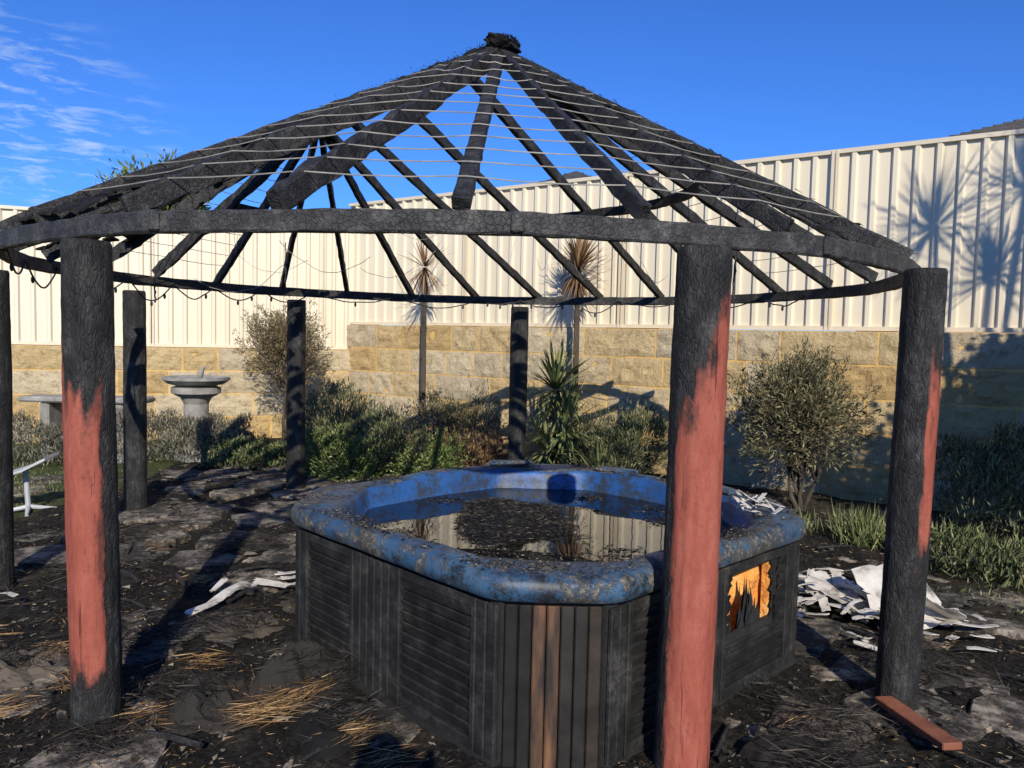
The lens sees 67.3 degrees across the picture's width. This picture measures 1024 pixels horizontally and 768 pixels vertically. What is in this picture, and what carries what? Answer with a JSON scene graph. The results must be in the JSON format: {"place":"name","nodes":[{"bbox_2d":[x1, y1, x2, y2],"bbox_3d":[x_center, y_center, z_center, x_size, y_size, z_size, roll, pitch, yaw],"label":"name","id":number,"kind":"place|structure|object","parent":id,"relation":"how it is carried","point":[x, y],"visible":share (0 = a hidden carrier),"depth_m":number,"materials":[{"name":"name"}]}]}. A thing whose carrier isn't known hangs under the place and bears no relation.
{"place":"outdoors","nodes":[
{"label":"outdoors","id":0,"kind":"place"},
{"bbox_2d":[0,344,1023,767],"bbox_3d":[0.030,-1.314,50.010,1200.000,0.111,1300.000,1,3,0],"label":"ground","id":1,"kind":"structure","parent":0,"point":[274,748],"depth_m":4.10,"materials":[{"name":"black soil"}]},
{"bbox_2d":[13,452,58,516],"bbox_3d":[-4.407,0.888,6.847,0.613,0.513,0.436,0,4,-15],"label":"garden lounger","id":2,"kind":"object","parent":1,"relation":"on","point":[27,506],"visible":0.82,"depth_m":6.85,"materials":[{"name":"grey plastic"}]},
{"bbox_2d":[18,394,155,463],"bbox_3d":[-5.264,0.558,9.557,1.500,0.815,0.420,1,3,0],"label":"stone bench","id":3,"kind":"object","parent":1,"relation":"on","point":[50,405],"visible":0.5,"depth_m":9.40,"materials":[{"name":"concrete"}]},
{"bbox_2d":[12,404,261,468],"bbox_3d":[-5.011,0.593,9.317,3.788,0.777,0.930,0,4,-19],"label":"lavender hedge","id":4,"kind":"object","parent":1,"relation":"on","point":[178,427],"visible":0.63,"depth_m":9.44,"materials":[{"name":"green plant"}]},
{"bbox_2d":[95,147,211,210],"bbox_3d":[-8.653,-2.634,18.900,2.846,6.029,2.675,1,3,0],"label":"gum tree","id":5,"kind":"object","parent":1,"relation":"on","point":[125,169],"visible":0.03,"depth_m":18.11,"materials":[{"name":"green plant"}]},
{"bbox_2d":[11,345,350,442],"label":"limestone wall","id":6,"kind":"structure","parent":1,"relation":"on","point":[36,369],"depth_m":11.66,"materials":[{"name":"beige stone"}]},
{"bbox_2d":[0,205,353,349],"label":"steel fence","id":7,"kind":"object","parent":6,"relation":"on","point":[176,318],"visible":0.34,"depth_m":11.73,"materials":[{"name":"beige metal"}]},
{"bbox_2d":[161,366,229,462],"bbox_3d":[-4.059,0.368,9.895,0.820,1.207,0.820,1,3,0],"label":"stone birdbath","id":8,"kind":"object","parent":1,"relation":"on","point":[197,392],"visible":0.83,"depth_m":9.72,"materials":[{"name":"stone"}]},
{"bbox_2d":[196,432,285,469],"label":"green plants","id":9,"kind":"object","parent":1,"relation":"on","point":[245,451],"visible":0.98,"depth_m":9.30,"materials":[{"name":"green plant"}]},
{"bbox_2d":[232,297,334,444],"bbox_3d":[-3.288,-0.211,11.026,1.550,2.371,1.347,1,3,0],"label":"tea tree","id":10,"kind":"object","parent":1,"relation":"on","point":[273,337],"visible":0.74,"depth_m":10.88,"materials":[{"name":"green plant"}]},
{"bbox_2d":[272,375,452,474],"bbox_3d":[-1.955,0.531,9.240,1.731,1.208,2.222,-1,4,-38],"label":"rosemary bush","id":11,"kind":"object","parent":1,"relation":"on","point":[386,423],"visible":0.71,"depth_m":9.07,"materials":[{"name":"green plant"}]},
{"bbox_2d":[281,421,474,481],"bbox_3d":[-1.545,0.770,8.899,2.266,0.711,1.090,1,3,0],"label":"green bush","id":12,"kind":"object","parent":1,"relation":"on","point":[444,460],"visible":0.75,"depth_m":8.76,"materials":[{"name":"green plant"}]},
{"bbox_2d":[400,238,452,452],"bbox_3d":[-1.254,-0.565,10.957,0.920,3.171,0.975,1,3,0],"label":"cordyline palm","id":13,"kind":"object","parent":1,"relation":"on","point":[424,272],"visible":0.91,"depth_m":10.90,"materials":[{"name":"brown plant"}]},
{"bbox_2d":[397,375,507,465],"bbox_3d":[-0.725,0.470,9.980,1.387,1.244,1.630,-2,4,-39],"label":"dry bush","id":14,"kind":"object","parent":1,"relation":"on","point":[452,410],"visible":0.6,"depth_m":9.86,"materials":[{"name":"green plant"}]},
{"bbox_2d":[431,418,507,466],"bbox_3d":[-0.447,0.778,9.224,1.107,0.747,0.890,1,3,0],"label":"scorched shrub","id":15,"kind":"object","parent":1,"relation":"on","point":[490,453],"visible":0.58,"depth_m":9.20,"materials":[{"name":"brown plant"}]},
{"bbox_2d":[0,32,947,767],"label":"burnt gazebo","id":16,"kind":"object","parent":1,"relation":"on","point":[74,226],"visible":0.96,"depth_m":3.38,"materials":[{"name":"black wood"}]},
{"bbox_2d":[7,242,805,316],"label":"burnt string lights","id":17,"kind":"object","parent":16,"relation":"hanging from","point":[12,268],"visible":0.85,"depth_m":6.81},
{"bbox_2d":[0,510,1023,767],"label":"burnt thatch pile","id":18,"kind":"object","parent":1,"relation":"on","point":[202,702],"visible":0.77,"depth_m":3.43,"materials":[{"name":"plant"}]},
{"bbox_2d":[0,470,1023,767],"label":"burnt thatch litter","id":19,"kind":"object","parent":1,"relation":"on","point":[406,718],"visible":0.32,"depth_m":4.01,"materials":[{"name":"plant"}]},
{"bbox_2d":[0,489,1023,766],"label":"charred sticks","id":20,"kind":"object","parent":1,"relation":"on","point":[380,743],"visible":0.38,"depth_m":3.56,"materials":[{"name":"black wood"}]},
{"bbox_2d":[13,466,1023,616],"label":"grass","id":21,"kind":"structure","parent":1,"relation":"on","point":[860,530],"depth_m":6.38,"materials":[{"name":"green plant"}]},
{"bbox_2d":[493,335,602,465],"bbox_3d":[0.470,0.444,9.008,1.407,2.037,1.491,4,4,39],"label":"yucca plant","id":22,"kind":"object","parent":1,"relation":"on","point":[562,407],"visible":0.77,"depth_m":8.96,"materials":[{"name":"green plant"}]},
{"bbox_2d":[545,239,614,463],"bbox_3d":[0.814,-0.433,9.732,0.951,3.146,1.007,-1,4,-34],"label":"cordyline palm","id":23,"kind":"object","parent":1,"relation":"on","point":[579,254],"visible":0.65,"depth_m":9.65,"materials":[{"name":"brown plant"}]},
{"bbox_2d":[556,430,637,467],"bbox_3d":[0.959,0.797,8.558,1.157,0.606,0.913,1,3,0],"label":"strappy plant","id":24,"kind":"object","parent":1,"relation":"on","point":[597,456],"visible":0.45,"depth_m":8.49,"materials":[{"name":"green plant"}]},
{"bbox_2d":[552,398,668,477],"bbox_3d":[1.179,0.666,8.888,1.481,1.106,1.119,5,5,44],"label":"rosemary bush","id":25,"kind":"object","parent":1,"relation":"on","point":[631,428],"visible":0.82,"depth_m":8.65,"materials":[{"name":"green plant"}]},
{"bbox_2d":[346,325,1023,521],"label":"limestone wall","id":26,"kind":"structure","parent":1,"relation":"on","point":[982,384],"depth_m":8.95,"materials":[{"name":"beige stone"}]},
{"bbox_2d":[349,129,1023,332],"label":"steel fence","id":27,"kind":"object","parent":26,"relation":"on","point":[954,205],"visible":0.67,"depth_m":8.48,"materials":[{"name":"beige metal"}]},
{"bbox_2d":[725,334,884,510],"bbox_3d":[2.844,0.403,7.641,1.655,1.841,1.204,1,3,0],"label":"olive tree","id":28,"kind":"object","parent":1,"relation":"on","point":[797,415],"visible":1,"depth_m":7.50,"materials":[{"name":"green plant"}]},
{"bbox_2d":[851,606,1023,639],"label":"path edging","id":29,"kind":"object","parent":1,"relation":"on","point":[1013,629],"visible":0.25,"depth_m":4.46,"materials":[{"name":"stone"}]},
{"bbox_2d":[929,516,1023,591],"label":"ground cover","id":30,"kind":"object","parent":1,"relation":"on","point":[972,545],"visible":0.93,"depth_m":5.44,"materials":[{"name":"green plant"}]},
{"bbox_2d":[931,418,1023,540],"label":"shrub hedge","id":31,"kind":"object","parent":1,"relation":"on","point":[984,456],"visible":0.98,"depth_m":6.55,"materials":[{"name":"green plant"}]},
{"bbox_2d":[0,461,1023,767],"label":"stone paving","id":32,"kind":"structure","parent":0,"point":[994,709],"depth_m":4.53,"materials":[{"name":"grey stone"}]},
{"bbox_2d":[0,534,295,616],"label":"white panel debris","id":33,"kind":"object","parent":32,"relation":"on","point":[222,595],"visible":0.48,"depth_m":4.69,"materials":[{"name":"white plastic"}]},
{"bbox_2d":[0,470,1023,767],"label":"charcoal chips","id":34,"kind":"object","parent":32,"relation":"on","point":[722,758],"visible":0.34,"depth_m":3.85,"materials":[{"name":"black wood"}]},
{"bbox_2d":[0,485,1023,767],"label":"straw litter","id":35,"kind":"object","parent":32,"relation":"on","point":[266,707],"visible":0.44,"depth_m":3.27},
{"bbox_2d":[291,460,806,767],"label":"hot tub","id":36,"kind":"object","parent":32,"relation":"on","point":[494,613],"visible":0.91,"depth_m":3.42,"materials":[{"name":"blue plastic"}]},
{"bbox_2d":[732,490,783,514],"bbox_3d":[1.304,0.635,4.099,0.221,0.112,0.406,1,3,0],"label":"white panel debris","id":37,"kind":"object","parent":36,"relation":"on","point":[742,504],"visible":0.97,"depth_m":4.07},
{"bbox_2d":[797,564,998,651],"bbox_3d":[2.136,1.279,4.707,1.274,0.348,1.533,-1,4,-31],"label":"white panel debris","id":38,"kind":"object","parent":32,"relation":"on","point":[823,587],"visible":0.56,"depth_m":4.64,"materials":[{"name":"white plastic"}]},
{"bbox_2d":[875,696,961,750],"bbox_3d":[1.703,1.424,3.248,0.085,0.057,0.460,1,3,-7],"label":"terracotta board","id":39,"kind":"object","parent":32,"relation":"on","point":[937,736],"visible":1,"depth_m":3.20,"materials":[{"name":"red wood"}]},
{"bbox_2d":[0,0,1023,330],"label":"sky","id":40,"kind":"structure","parent":0,"point":[83,83],"materials":[{"name":"blue"}]},
{"bbox_2d":[406,325,672,328],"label":"walls","id":41,"kind":"structure","parent":0,"point":[509,326],"depth_m":21.47,"materials":[{"name":"brick"}]},
{"bbox_2d":[539,171,591,181],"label":"roof","id":42,"kind":"structure","parent":41,"relation":"on","point":[574,174],"depth_m":24.15,"materials":[{"name":"metal"}]},
{"bbox_2d":[475,326,659,328],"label":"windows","id":43,"kind":"structure","parent":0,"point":[573,327],"depth_m":20.32,"materials":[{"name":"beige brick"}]},
{"bbox_2d":[866,331,1023,333],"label":"walls","id":44,"kind":"structure","parent":0,"point":[944,332],"depth_m":20.83,"materials":[{"name":"brick"}]},
{"bbox_2d":[942,118,1023,137],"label":"roof","id":45,"kind":"structure","parent":44,"relation":"on","point":[1014,124],"depth_m":22.16,"materials":[{"name":"metal"}]}
]}

